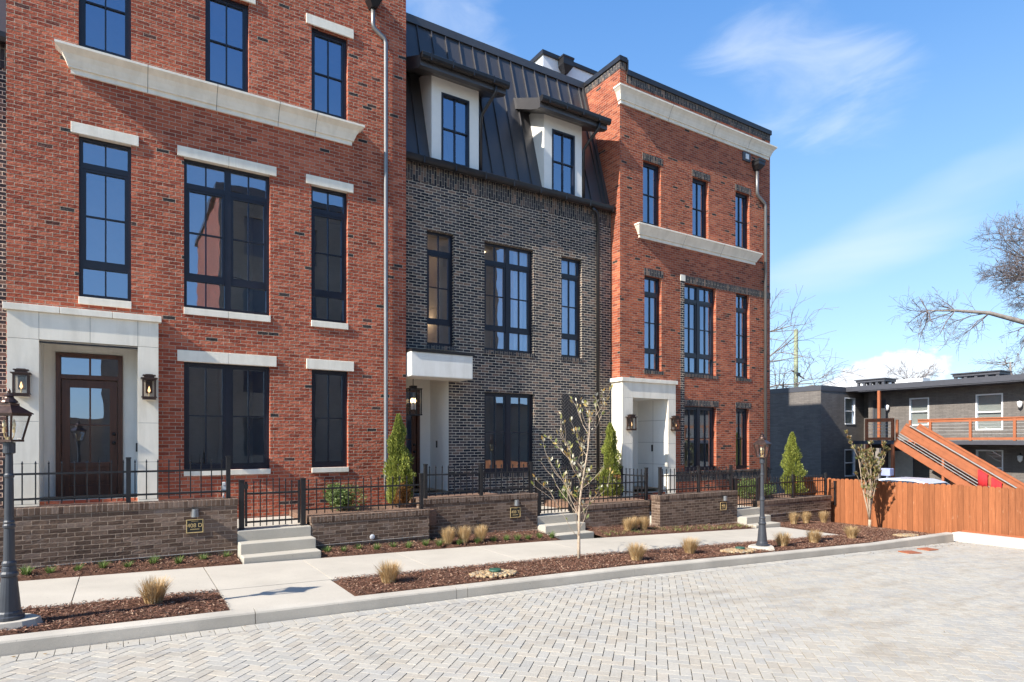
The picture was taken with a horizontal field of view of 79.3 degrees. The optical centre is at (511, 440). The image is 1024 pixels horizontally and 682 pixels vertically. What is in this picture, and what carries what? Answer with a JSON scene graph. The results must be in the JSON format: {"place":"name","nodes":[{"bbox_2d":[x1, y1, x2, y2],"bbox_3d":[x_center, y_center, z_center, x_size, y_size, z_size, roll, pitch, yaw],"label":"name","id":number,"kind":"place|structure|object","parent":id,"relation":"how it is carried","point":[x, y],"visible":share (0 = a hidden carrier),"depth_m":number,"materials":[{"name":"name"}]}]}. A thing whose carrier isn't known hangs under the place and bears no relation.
{"place":"outdoors","nodes":[
{"label":"outdoors","id":0,"kind":"place"},
{"bbox_2d":[238,477,305,529],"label":"iron gate","id":1,"kind":"structure","parent":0,"point":[301,492],"depth_m":10.79,"materials":[{"name":"black metal"}]},
{"bbox_2d":[0,522,754,580],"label":"border bed","id":2,"kind":"object","parent":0,"point":[237,561],"visible":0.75,"depth_m":10.94,"materials":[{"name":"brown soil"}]},
{"bbox_2d":[19,564,35,574],"bbox_3d":[-6.693,1.774,8.502,0.323,0.171,0.303,0,0,7],"label":"grass tuft","id":3,"kind":"object","parent":2,"relation":"on","point":[24,570],"visible":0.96,"depth_m":8.50,"materials":[{"name":"green plant"}]},
{"bbox_2d":[439,525,457,544],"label":"ornamental grass","id":4,"kind":"object","parent":2,"relation":"on","point":[448,535],"depth_m":11.89,"materials":[{"name":"plant"}]},
{"bbox_2d":[457,525,472,543],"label":"ornamental grass","id":5,"kind":"object","parent":2,"relation":"on","point":[463,534],"depth_m":12.07,"materials":[{"name":"plant"}]},
{"bbox_2d":[473,524,486,542],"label":"ornamental grass","id":6,"kind":"object","parent":2,"relation":"on","point":[480,532],"depth_m":12.26,"materials":[{"name":"plant"}]},
{"bbox_2d":[621,517,634,530],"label":"ornamental grass","id":7,"kind":"object","parent":2,"relation":"on","point":[628,525],"depth_m":14.60,"materials":[{"name":"plant"}]},
{"bbox_2d":[638,516,650,529],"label":"ornamental grass","id":8,"kind":"object","parent":2,"relation":"on","point":[644,523],"depth_m":14.96,"materials":[{"name":"plant"}]},
{"bbox_2d":[598,523,747,534],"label":"grass","id":9,"kind":"structure","parent":2,"relation":"on","point":[675,528],"depth_m":15.40,"materials":[{"name":"plant"}]},
{"bbox_2d":[18,527,841,609],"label":"sidewalk","id":10,"kind":"structure","parent":0,"point":[245,586],"depth_m":9.21,"materials":[{"name":"concrete"}]},
{"bbox_2d":[0,521,935,635],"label":"planting bed","id":11,"kind":"object","parent":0,"point":[118,616],"visible":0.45,"depth_m":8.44,"materials":[{"name":"brown wood"}]},
{"bbox_2d":[0,389,42,629],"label":"lamp post","id":12,"kind":"object","parent":11,"relation":"on","point":[13,615],"visible":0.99,"depth_m":6.25,"materials":[{"name":"metal"}]},
{"bbox_2d":[135,575,174,603],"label":"ornamental grass","id":13,"kind":"object","parent":11,"relation":"on","point":[154,593],"depth_m":7.19,"materials":[{"name":"plant"}]},
{"bbox_2d":[372,558,404,583],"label":"ornamental grass","id":14,"kind":"object","parent":11,"relation":"on","point":[388,574],"depth_m":8.53,"materials":[{"name":"plant"}]},
{"bbox_2d":[469,569,516,578],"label":"river pebbles","id":15,"kind":"object","parent":11,"relation":"on","point":[486,573],"visible":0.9,"depth_m":9.16,"materials":[{"name":"beige gravel"}]},
{"bbox_2d":[531,384,613,558],"bbox_3d":[1.061,0.552,10.850,1.468,3.153,1.357,0,0,12],"label":"magnolia sapling","id":16,"kind":"object","parent":11,"relation":"on","point":[588,415],"visible":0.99,"depth_m":10.80,"materials":[{"name":"beige plant"}]},
{"bbox_2d":[624,542,648,560],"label":"ornamental grass","id":17,"kind":"object","parent":11,"relation":"on","point":[636,552],"depth_m":10.72,"materials":[{"name":"plant"}]},
{"bbox_2d":[679,536,701,553],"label":"ornamental grass","id":18,"kind":"object","parent":11,"relation":"on","point":[690,546],"depth_m":11.68,"materials":[{"name":"plant"}]},
{"bbox_2d":[720,547,756,553],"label":"river pebbles","id":19,"kind":"object","parent":11,"relation":"on","point":[735,550],"visible":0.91,"depth_m":12.07,"materials":[{"name":"beige stone"}]},
{"bbox_2d":[748,432,774,551],"bbox_3d":[5.177,1.028,12.704,0.528,2.438,0.545,0,0,44],"label":"lamp post","id":20,"kind":"object","parent":11,"relation":"on","point":[762,543],"visible":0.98,"depth_m":12.66,"materials":[{"name":"metal"}]},
{"bbox_2d":[772,531,791,546],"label":"ornamental grass","id":21,"kind":"object","parent":11,"relation":"on","point":[781,540],"depth_m":13.06,"materials":[{"name":"plant"}]},
{"bbox_2d":[788,512,800,523],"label":"ornamental grass","id":22,"kind":"object","parent":11,"relation":"on","point":[793,518],"depth_m":17.74,"materials":[{"name":"plant"}]},
{"bbox_2d":[801,511,813,523],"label":"ornamental grass","id":23,"kind":"object","parent":11,"relation":"on","point":[806,517],"depth_m":18.05,"materials":[{"name":"plant"}]},
{"bbox_2d":[804,529,824,542],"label":"ornamental grass","id":24,"kind":"object","parent":11,"relation":"on","point":[816,538],"depth_m":13.80,"materials":[{"name":"plant"}]},
{"bbox_2d":[818,510,828,522],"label":"ornamental grass","id":25,"kind":"object","parent":11,"relation":"on","point":[823,516],"depth_m":18.45,"materials":[{"name":"plant"}]},
{"bbox_2d":[841,525,860,538],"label":"ornamental grass","id":26,"kind":"object","parent":11,"relation":"on","point":[851,531],"depth_m":14.88,"materials":[{"name":"plant"}]},
{"bbox_2d":[844,429,890,526],"bbox_3d":[10.483,1.119,18.058,1.064,2.922,1.067,0,0,-32],"label":"magnolia sapling","id":27,"kind":"object","parent":11,"relation":"on","point":[870,478],"visible":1,"depth_m":17.96,"materials":[{"name":"beige plant"}]},
{"bbox_2d":[237,505,752,528],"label":"forecourt paving","id":28,"kind":"structure","parent":0,"point":[276,523],"depth_m":11.74,"materials":[{"name":"concrete"}]},
{"bbox_2d":[0,542,1023,681],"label":"brick pavement","id":29,"kind":"structure","parent":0,"point":[627,635],"depth_m":6.72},
{"bbox_2d":[289,492,812,524],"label":"yard soil","id":30,"kind":"structure","parent":0,"point":[432,518],"depth_m":14.08,"materials":[{"name":"brown soil"}]},
{"bbox_2d":[321,482,366,510],"bbox_3d":[-3.377,1.129,12.412,0.826,0.613,0.936,0,0,-32],"label":"shrub","id":31,"kind":"object","parent":30,"relation":"on","point":[336,497],"visible":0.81,"depth_m":12.29,"materials":[{"name":"green plant"}]},
{"bbox_2d":[382,413,416,506],"bbox_3d":[-2.388,0.431,13.043,0.705,2.037,0.836,0,0,-32],"label":"arborvitae","id":32,"kind":"object","parent":30,"relation":"on","point":[397,449],"visible":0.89,"depth_m":12.90,"materials":[{"name":"green plant"}]},
{"bbox_2d":[595,422,623,496],"bbox_3d":[2.624,0.547,16.704,0.841,2.115,0.637,0,0,-11],"label":"arborvitae","id":33,"kind":"object","parent":30,"relation":"on","point":[610,451],"visible":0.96,"depth_m":16.57,"materials":[{"name":"green plant"}]},
{"bbox_2d":[618,466,647,495],"bbox_3d":[3.200,1.099,16.629,0.076,0.802,1.250,0,0,-32],"label":"iron fence","id":34,"kind":"object","parent":30,"relation":"on","point":[626,474],"visible":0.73,"depth_m":16.55,"materials":[{"name":"black metal"}]},
{"bbox_2d":[738,477,764,498],"bbox_3d":[7.315,1.472,19.100,0.862,0.726,1.037,0,0,-32],"label":"shrub","id":35,"kind":"object","parent":30,"relation":"on","point":[748,489],"visible":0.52,"depth_m":19.00,"materials":[{"name":"green plant"}]},
{"bbox_2d":[780,431,808,494],"bbox_3d":[9.090,0.770,19.996,0.895,2.159,0.683,0,0,-13],"label":"arborvitae","id":36,"kind":"object","parent":30,"relation":"on","point":[792,455],"visible":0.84,"depth_m":19.88,"materials":[{"name":"green plant"}]},
{"bbox_2d":[406,0,1023,388],"label":"sky","id":37,"kind":"structure","parent":0,"point":[896,126],"materials":[{"name":"blue"}]},
{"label":"neighbour yard","id":38,"kind":"structure","parent":0,"visible":0},
{"bbox_2d":[791,329,813,386],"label":"utility pole","id":39,"kind":"object","parent":38,"relation":"on","point":[796,375],"visible":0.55,"depth_m":49.86,"materials":[{"name":"beige wood"}]},
{"bbox_2d":[770,286,864,388],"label":"bare tree","id":40,"kind":"object","parent":38,"relation":"on","point":[772,361],"visible":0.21,"depth_m":44.04,"materials":[{"name":"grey plant"}]},
{"bbox_2d":[881,468,893,477],"bbox_3d":[13.931,1.875,22.933,0.300,1.710,0.320,0,0,-32],"label":"post box","id":41,"kind":"object","parent":38,"relation":"on","point":[887,472],"visible":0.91,"depth_m":22.82,"materials":[{"name":"white paint"}]},
{"bbox_2d":[770,370,1023,491],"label":"apartment building","id":42,"kind":"structure","parent":38,"relation":"on","point":[964,428],"depth_m":29.72,"materials":[{"name":"grey paint"}]},
{"bbox_2d":[845,397,854,424],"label":"window","id":43,"kind":"structure","parent":42,"relation":"in","point":[849,402],"depth_m":32.59,"materials":[{"name":"white paint"}]},
{"bbox_2d":[845,449,854,476],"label":"window","id":44,"kind":"structure","parent":42,"relation":"in","point":[849,453],"depth_m":32.59,"materials":[{"name":"white paint"}]},
{"bbox_2d":[873,400,885,436],"bbox_3d":[18.935,-1.065,31.808,0.080,2.070,0.660,0,0,-32],"label":"door","id":45,"kind":"structure","parent":42,"relation":"in","point":[883,402],"depth_m":31.74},
{"bbox_2d":[887,450,913,477],"bbox_3d":[19.468,1.585,30.961,0.080,2.270,1.300,0,0,-32],"label":"door","id":46,"kind":"structure","parent":42,"relation":"in","point":[904,463],"depth_m":30.89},
{"bbox_2d":[909,397,928,425],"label":"window","id":47,"kind":"structure","parent":42,"relation":"in","point":[918,407],"depth_m":30.32,"materials":[{"name":"white paint"}]},
{"bbox_2d":[978,469,987,486],"bbox_3d":[18.931,1.537,24.810,0.197,0.784,0.330,0,0,-32],"label":"red cloth","id":48,"kind":"object","parent":42,"relation":"hanging from","point":[982,478],"visible":0.9,"depth_m":24.80,"materials":[{"name":"red fabric"}]},
{"bbox_2d":[976,393,1002,429],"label":"window","id":49,"kind":"structure","parent":42,"relation":"in","point":[987,405],"depth_m":27.83,"materials":[{"name":"white paint"}]},
{"bbox_2d":[976,450,1002,470],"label":"window","id":50,"kind":"structure","parent":42,"relation":"in","point":[994,457],"depth_m":27.70,"materials":[{"name":"glass"}]},
{"bbox_2d":[991,477,1002,487],"bbox_3d":[19.175,1.888,24.422,0.197,0.903,0.353,0,0,-32],"label":"red cloth","id":51,"kind":"object","parent":42,"relation":"hanging from","point":[995,483],"visible":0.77,"depth_m":24.41,"materials":[{"name":"red fabric"}]},
{"bbox_2d":[796,477,1023,537],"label":"wooden fence","id":52,"kind":"object","parent":38,"relation":"on","point":[936,508],"visible":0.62,"depth_m":17.39,"materials":[{"name":"brown wood"}]},
{"bbox_2d":[878,477,947,484],"bbox_3d":[13.991,2.050,21.335,1.860,1.500,4.470,0,0,-32],"label":"parked car","id":53,"kind":"object","parent":38,"relation":"on","point":[918,480],"visible":0.04,"depth_m":21.12,"materials":[{"name":"paint"}]},
{"bbox_2d":[890,204,1023,365],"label":"bare tree","id":54,"kind":"object","parent":38,"relation":"on","point":[1004,275],"visible":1,"depth_m":31.96,"materials":[{"name":"grey plant"}]},
{"bbox_3d":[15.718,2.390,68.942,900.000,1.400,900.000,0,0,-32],"label":"ground","id":55,"kind":"structure","parent":0,"visible":0},
{"bbox_2d":[0,0,5,507],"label":"dark townhouse","id":56,"kind":"structure","parent":55,"relation":"on","point":[2,196],"depth_m":10.41,"materials":[{"name":"brick"}]},
{"bbox_2d":[0,497,237,577],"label":"retaining wall","id":57,"kind":"structure","parent":55,"relation":"on","point":[64,535],"depth_m":9.45,"materials":[{"name":"brown brick"}]},
{"bbox_2d":[0,456,230,508],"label":"iron fence","id":58,"kind":"object","parent":57,"relation":"on","point":[128,472],"visible":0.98,"depth_m":9.61,"materials":[{"name":"black metal"}]},
{"bbox_2d":[186,519,202,532],"bbox_3d":[-5.130,1.379,9.993,0.248,0.218,0.017,0,0,-32],"label":"house plaque","id":59,"kind":"object","parent":57,"relation":"attached to","point":[194,525],"visible":1,"depth_m":9.99,"materials":[{"name":"gold metal"}]},
{"bbox_2d":[2,0,405,518],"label":"brick townhouse","id":60,"kind":"structure","parent":55,"relation":"on","point":[206,212],"depth_m":12.18,"materials":[{"name":"brick"}]},
{"bbox_2d":[10,368,31,396],"bbox_3d":[-7.990,-0.949,10.060,0.260,0.450,0.220,0,0,-32],"label":"wall lantern","id":61,"kind":"object","parent":60,"relation":"attached to","point":[21,373],"depth_m":10.04,"materials":[{"name":"black metal"}]},
{"bbox_2d":[56,352,122,496],"bbox_3d":[-7.762,-0.288,11.369,1.016,2.605,0.128,0,0,-32],"label":"door","id":62,"kind":"structure","parent":60,"relation":"in","point":[63,385],"depth_m":11.36,"materials":[{"name":"brown wood"}]},
{"bbox_2d":[79,0,130,59],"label":"window","id":63,"kind":"structure","parent":60,"relation":"in","point":[82,3],"depth_m":10.97,"materials":[{"name":"metal"}]},
{"bbox_2d":[71,121,138,308],"bbox_3d":[-7.182,-3.917,10.926,0.996,3.115,0.205,0,0,-32],"label":"window","id":64,"kind":"structure","parent":60,"relation":"in","point":[87,133],"depth_m":10.91,"materials":[{"name":"metal"}]},
{"bbox_2d":[140,374,157,399],"bbox_3d":[-6.469,-0.960,11.017,0.260,0.450,0.220,0,0,-32],"label":"wall lantern","id":65,"kind":"object","parent":60,"relation":"attached to","point":[148,378],"depth_m":11.00,"materials":[{"name":"black metal"}]},
{"bbox_2d":[177,145,276,321],"bbox_3d":[-5.502,-3.917,11.982,1.748,3.115,0.205,0,0,-32],"label":"window","id":66,"kind":"structure","parent":60,"relation":"in","point":[192,156],"depth_m":11.98,"materials":[{"name":"metal"}]},
{"bbox_2d":[177,350,276,475],"bbox_3d":[-5.502,-0.512,11.982,1.748,2.345,0.205,0,0,-32],"label":"window","id":67,"kind":"structure","parent":60,"relation":"in","point":[228,362],"depth_m":11.98,"materials":[{"name":"metal"}]},
{"bbox_2d":[205,0,255,91],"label":"window","id":68,"kind":"structure","parent":60,"relation":"in","point":[241,7],"depth_m":12.06,"materials":[{"name":"metal"}]},
{"bbox_2d":[306,13,353,119],"bbox_3d":[-3.851,-7.787,13.020,0.990,1.975,0.205,0,0,-32],"label":"window","id":69,"kind":"structure","parent":60,"relation":"in","point":[313,20],"depth_m":13.04,"materials":[{"name":"metal"}]},
{"bbox_2d":[306,174,353,329],"bbox_3d":[-3.855,-3.917,13.018,0.989,3.115,0.205,0,0,-32],"label":"window","id":70,"kind":"structure","parent":60,"relation":"in","point":[329,186],"depth_m":13.04,"materials":[{"name":"metal"}]},
{"bbox_2d":[306,359,353,472],"bbox_3d":[-3.847,-0.512,13.023,0.990,2.345,0.205,0,0,-32],"label":"window","id":71,"kind":"structure","parent":60,"relation":"in","point":[319,367],"depth_m":13.03,"materials":[{"name":"metal"}]},
{"bbox_2d":[237,524,320,563],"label":"concrete steps","id":72,"kind":"structure","parent":55,"relation":"on","point":[275,543],"depth_m":10.43,"materials":[{"name":"grey concrete"}]},
{"bbox_2d":[307,508,429,548],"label":"retaining wall","id":73,"kind":"structure","parent":55,"relation":"on","point":[367,527],"depth_m":11.56,"materials":[{"name":"brown brick"}]},
{"bbox_2d":[306,473,423,513],"bbox_3d":[-2.751,1.000,11.677,2.317,0.712,0.076,0,0,-32],"label":"iron fence","id":74,"kind":"object","parent":73,"relation":"on","point":[420,485],"visible":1,"depth_m":11.72,"materials":[{"name":"black metal"}]},
{"bbox_2d":[0,532,953,656],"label":"kerb","id":75,"kind":"structure","parent":55,"relation":"on","point":[19,644],"depth_m":7.79,"materials":[{"name":"concrete"}]},
{"bbox_2d":[416,492,537,541],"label":"retaining wall","id":76,"kind":"structure","parent":55,"relation":"on","point":[492,511],"depth_m":13.28,"materials":[{"name":"brown brick"}]},
{"bbox_2d":[423,462,532,498],"bbox_3d":[-0.672,0.834,13.397,2.687,0.712,0.076,0,0,-32],"label":"iron fence","id":77,"kind":"object","parent":76,"relation":"on","point":[480,473],"visible":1,"depth_m":13.36,"materials":[{"name":"black metal"}]},
{"bbox_2d":[510,507,519,517],"bbox_3d":[0.072,1.587,13.689,0.262,0.225,0.017,0,0,-32],"label":"house plaque","id":78,"kind":"object","parent":76,"relation":"attached to","point":[514,512],"visible":1,"depth_m":13.68,"materials":[{"name":"gold metal"}]},
{"bbox_2d":[406,12,615,505],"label":"dark townhouse","id":79,"kind":"structure","parent":55,"relation":"on","point":[510,209],"depth_m":16.06,"materials":[{"name":"brick"}]},
{"bbox_2d":[406,390,419,488],"bbox_3d":[-2.729,-0.022,15.360,0.920,2.535,0.128,0,0,-32],"label":"door","id":80,"kind":"structure","parent":79,"relation":"in","point":[415,420],"depth_m":15.54,"materials":[{"name":"brown wood"}]},
{"bbox_2d":[406,379,421,415],"bbox_3d":[-2.339,-1.105,14.618,0.330,1.010,0.330,0,0,-32],"label":"pendant lantern","id":81,"kind":"object","parent":79,"relation":"hanging from","point":[412,387],"visible":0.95,"depth_m":14.56,"materials":[{"name":"black metal"}]},
{"bbox_2d":[426,231,455,350],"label":"window","id":82,"kind":"structure","parent":79,"relation":"in","point":[433,253],"depth_m":14.86,"materials":[{"name":"metal"}]},
{"bbox_2d":[483,242,534,357],"bbox_3d":[-0.100,-3.575,15.838,1.542,2.810,0.187,0,0,-32],"label":"window","id":83,"kind":"structure","parent":79,"relation":"in","point":[506,328],"depth_m":15.86,"materials":[{"name":"metal"}]},
{"bbox_2d":[485,392,534,477],"bbox_3d":[-0.091,-0.145,15.843,1.550,2.150,0.187,0,0,-32],"label":"window","id":84,"kind":"structure","parent":79,"relation":"in","point":[506,432],"depth_m":15.86,"materials":[{"name":"metal"}]},
{"bbox_2d":[561,257,582,361],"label":"window","id":85,"kind":"structure","parent":79,"relation":"in","point":[568,277],"depth_m":17.02,"materials":[{"name":"metal"}]},
{"bbox_2d":[537,512,593,539],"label":"concrete steps","id":86,"kind":"structure","parent":55,"relation":"on","point":[557,525],"depth_m":14.08,"materials":[{"name":"grey concrete"}]},
{"bbox_2d":[535,478,573,515],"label":"iron gate","id":87,"kind":"structure","parent":86,"relation":"on","point":[538,485],"depth_m":14.41,"materials":[{"name":"black metal"}]},
{"bbox_2d":[574,500,649,537],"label":"retaining wall","id":88,"kind":"structure","parent":55,"relation":"on","point":[608,514],"depth_m":15.21,"materials":[{"name":"brown brick"}]},
{"bbox_2d":[574,473,647,503],"bbox_3d":[2.472,1.189,15.374,2.432,0.712,0.076,0,0,-32],"label":"iron fence","id":89,"kind":"object","parent":88,"relation":"on","point":[645,495],"visible":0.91,"depth_m":15.54,"materials":[{"name":"black metal"}]},
{"bbox_2d":[530,49,777,499],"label":"brick townhouse","id":90,"kind":"structure","parent":55,"relation":"on","point":[687,180],"depth_m":18.89,"materials":[{"name":"brick"}]},
{"bbox_2d":[627,414,635,430],"bbox_3d":[3.320,-0.510,17.171,0.260,0.450,0.220,0,0,-32],"label":"wall lantern","id":91,"kind":"object","parent":90,"relation":"attached to","point":[629,422],"depth_m":17.16,"materials":[{"name":"black metal"}]},
{"bbox_2d":[642,152,662,225],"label":"window","id":92,"kind":"structure","parent":90,"relation":"in","point":[645,156],"depth_m":18.08,"materials":[{"name":"metal"}]},
{"bbox_2d":[644,268,663,374],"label":"window","id":93,"kind":"structure","parent":90,"relation":"in","point":[649,272],"depth_m":18.08,"materials":[{"name":"metal"}]},
{"bbox_2d":[670,416,681,430],"bbox_3d":[4.793,-0.510,18.097,0.260,0.450,0.220,0,0,-32],"label":"wall lantern","id":94,"kind":"object","parent":90,"relation":"attached to","point":[674,419],"depth_m":18.08,"materials":[{"name":"black metal"}]},
{"bbox_2d":[692,169,709,238],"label":"window","id":95,"kind":"structure","parent":90,"relation":"in","point":[695,173],"depth_m":19.16,"materials":[{"name":"metal"}]},
{"bbox_2d":[684,284,717,378],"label":"window","id":96,"kind":"structure","parent":90,"relation":"in","point":[696,303],"depth_m":19.09,"materials":[{"name":"metal"}]},
{"bbox_2d":[684,399,718,470],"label":"window","id":97,"kind":"structure","parent":90,"relation":"in","point":[704,405],"depth_m":19.09,"materials":[{"name":"metal"}]},
{"bbox_2d":[735,184,750,248],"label":"window","id":98,"kind":"structure","parent":90,"relation":"in","point":[740,188],"depth_m":20.23,"materials":[{"name":"metal"}]},
{"bbox_2d":[735,294,751,381],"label":"window","id":99,"kind":"structure","parent":90,"relation":"in","point":[739,310],"depth_m":20.26,"materials":[{"name":"metal"}]},
{"bbox_2d":[736,402,750,468],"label":"window","id":100,"kind":"structure","parent":90,"relation":"in","point":[738,404],"depth_m":20.24,"materials":[{"name":"metal"}]},
{"bbox_2d":[651,490,737,527],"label":"retaining wall","id":101,"kind":"structure","parent":55,"relation":"on","point":[684,509],"depth_m":16.23,"materials":[{"name":"brown brick"}]},
{"bbox_2d":[658,465,732,494],"bbox_3d":[4.946,1.031,16.516,2.832,0.712,0.076,0,0,-32],"label":"iron fence","id":102,"kind":"object","parent":101,"relation":"on","point":[660,480],"visible":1,"depth_m":16.50,"materials":[{"name":"black metal"}]},
{"bbox_2d":[737,507,780,527],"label":"concrete steps","id":103,"kind":"structure","parent":55,"relation":"on","point":[749,516],"depth_m":17.18,"materials":[{"name":"grey concrete"}]},
{"bbox_2d":[733,477,759,506],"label":"iron gate","id":104,"kind":"structure","parent":103,"relation":"on","point":[736,482],"depth_m":17.61,"materials":[{"name":"black metal"}]},
{"bbox_2d":[752,495,831,521],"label":"retaining wall","id":105,"kind":"structure","parent":55,"relation":"on","point":[778,509],"depth_m":18.64,"materials":[{"name":"brown brick"}]},
{"bbox_2d":[764,473,826,498],"bbox_3d":[8.575,1.379,18.798,3.409,0.712,0.076,0,0,-32],"label":"iron fence","id":106,"kind":"object","parent":105,"relation":"on","point":[793,486],"visible":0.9,"depth_m":18.83,"materials":[{"name":"black metal"}]},
{"bbox_2d":[830,481,836,504],"bbox_3d":[10.234,1.664,19.664,0.340,0.772,0.076,0,0,-32],"label":"iron fence","id":107,"kind":"object","parent":105,"relation":"on","point":[833,488],"visible":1,"depth_m":19.66,"materials":[{"name":"black metal"}]},
{"bbox_2d":[883,360,943,379],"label":"bare tree","id":108,"kind":"object","parent":55,"relation":"on","point":[926,374],"visible":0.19,"depth_m":58.76,"materials":[{"name":"grey plant"}]},
{"bbox_2d":[952,531,1023,548],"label":"kerb","id":109,"kind":"structure","parent":55,"relation":"on","point":[994,540],"depth_m":15.75,"materials":[{"name":"concrete"}]},
{"bbox_2d":[968,343,1023,374],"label":"bare tree","id":110,"kind":"object","parent":55,"relation":"on","point":[1003,364],"visible":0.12,"depth_m":61.25,"materials":[{"name":"grey plant"}]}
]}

